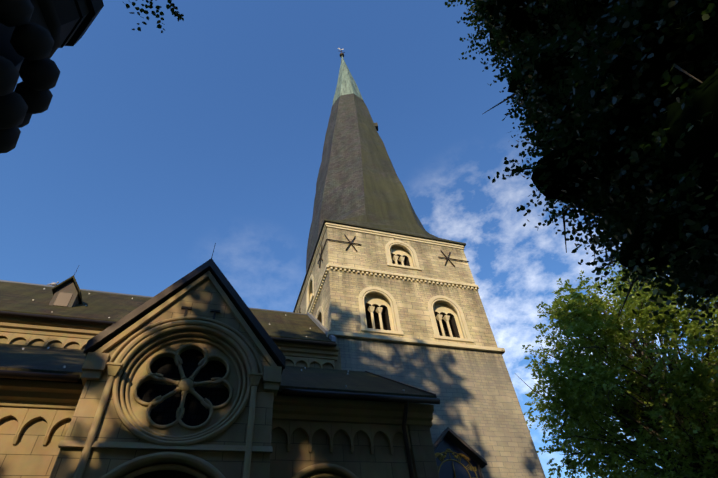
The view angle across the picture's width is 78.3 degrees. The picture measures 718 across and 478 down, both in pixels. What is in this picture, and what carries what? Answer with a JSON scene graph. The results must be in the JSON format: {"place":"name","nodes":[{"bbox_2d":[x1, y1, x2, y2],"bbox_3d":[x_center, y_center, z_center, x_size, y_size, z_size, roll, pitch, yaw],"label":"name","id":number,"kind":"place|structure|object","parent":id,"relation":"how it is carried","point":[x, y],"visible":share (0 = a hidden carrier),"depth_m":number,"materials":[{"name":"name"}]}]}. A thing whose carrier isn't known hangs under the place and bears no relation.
{"place":"outdoors","nodes":[
{"label":"outdoors","id":0,"kind":"place"},
{"bbox_2d":[0,0,103,153],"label":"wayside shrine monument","id":1,"kind":"object","parent":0,"point":[35,35],"visible":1,"depth_m":2.42,"materials":[{"name":"stone"}]},
{"bbox_2d":[123,0,183,32],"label":"leaves","id":2,"kind":"object","parent":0,"point":[174,13],"visible":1,"depth_m":5.54,"materials":[{"name":"plant"}]},
{"bbox_2d":[0,0,717,477],"label":"sky","id":3,"kind":"structure","parent":0,"point":[151,149],"materials":[{"name":"blue"}]},
{"bbox_2d":[445,0,717,349],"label":"tree","id":4,"kind":"object","parent":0,"point":[532,47],"depth_m":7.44,"materials":[{"name":"plant"}]},
{"bbox_2d":[531,12,691,276],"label":"tree leaves","id":5,"kind":"object","parent":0,"point":[630,114],"visible":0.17,"depth_m":7.40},
{"bbox_2d":[520,259,717,477],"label":"tree","id":6,"kind":"object","parent":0,"point":[589,321],"depth_m":23.61,"materials":[{"name":"green plant"}]},
{"label":"ground","id":7,"kind":"structure","parent":0,"visible":0},
{"bbox_2d":[49,278,273,477],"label":"bay walls","id":8,"kind":"structure","parent":7,"relation":"on","point":[203,298],"depth_m":9.95,"materials":[{"name":"beige stone"}]},
{"bbox_2d":[58,271,281,477],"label":"bay dressings","id":9,"kind":"structure","parent":8,"relation":"attached to","point":[177,434],"depth_m":10.11,"materials":[{"name":"beige stone"}]},
{"bbox_2d":[181,306,219,319],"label":"wall anchors","id":10,"kind":"object","parent":8,"relation":"attached to","point":[190,308],"visible":0.77,"depth_m":11.58,"materials":[{"name":"black metal"}]},
{"bbox_2d":[0,337,439,477],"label":"nave walls","id":11,"kind":"structure","parent":7,"relation":"on","point":[28,455],"depth_m":10.99,"materials":[{"name":"beige stone"}]},
{"bbox_2d":[49,266,82,306],"bbox_3d":[-12.257,2.775,18.916,1.000,2.200,2.650,9,-47,-15],"label":"roof dormer","id":12,"kind":"object","parent":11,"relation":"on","point":[66,292],"visible":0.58,"depth_m":17.90,"materials":[{"name":"brown wood"}]},
{"bbox_2d":[0,280,335,341],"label":"roof ridge","id":13,"kind":"structure","parent":11,"relation":"on","point":[323,328],"depth_m":22.12,"materials":[{"name":"grey metal"}]},
{"bbox_2d":[22,288,404,390],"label":"roof clips","id":14,"kind":"object","parent":11,"relation":"on","point":[132,298],"visible":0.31,"depth_m":14.79,"materials":[{"name":"grey metal"}]},
{"bbox_2d":[0,316,433,477],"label":"nave mouldings","id":15,"kind":"object","parent":11,"relation":"attached to","point":[25,403],"visible":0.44,"depth_m":11.51,"materials":[{"name":"beige stone"}]},
{"bbox_2d":[0,268,434,397],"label":"nave roofs","id":16,"kind":"structure","parent":11,"relation":"on","point":[17,297],"depth_m":15.45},
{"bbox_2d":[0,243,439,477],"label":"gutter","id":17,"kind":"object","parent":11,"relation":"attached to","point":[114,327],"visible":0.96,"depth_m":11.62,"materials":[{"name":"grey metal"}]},
{"bbox_2d":[335,336,545,477],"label":"tower","id":18,"kind":"structure","parent":7,"relation":"on","point":[478,409],"depth_m":19.06,"materials":[{"name":"stone"}]},
{"bbox_2d":[297,227,496,346],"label":"tower","id":19,"kind":"structure","parent":18,"relation":"on","point":[337,301],"depth_m":22.97,"materials":[{"name":"stone"}]},
{"bbox_2d":[293,56,465,312],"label":"spire","id":20,"kind":"structure","parent":19,"relation":"on","point":[359,184],"depth_m":31.06,"materials":[{"name":"grey metal"}]},
{"bbox_2d":[299,234,468,312],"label":"tower anchors","id":21,"kind":"object","parent":19,"relation":"on","point":[351,243],"visible":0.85,"depth_m":24.38,"materials":[{"name":"metal"}]},
{"bbox_2d":[366,260,454,334],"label":"tower louvres","id":22,"kind":"object","parent":19,"relation":"on","point":[385,316],"visible":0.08,"depth_m":22.67,"materials":[{"name":"brown wood"}]},
{"bbox_2d":[295,222,504,354],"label":"tower dressings","id":23,"kind":"structure","parent":18,"relation":"on","point":[431,302],"depth_m":22.61,"materials":[{"name":"beige stone"}]},
{"bbox_2d":[433,427,486,477],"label":"tower clock","id":24,"kind":"object","parent":18,"relation":"attached to","point":[456,456],"visible":0.92,"depth_m":16.90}
]}

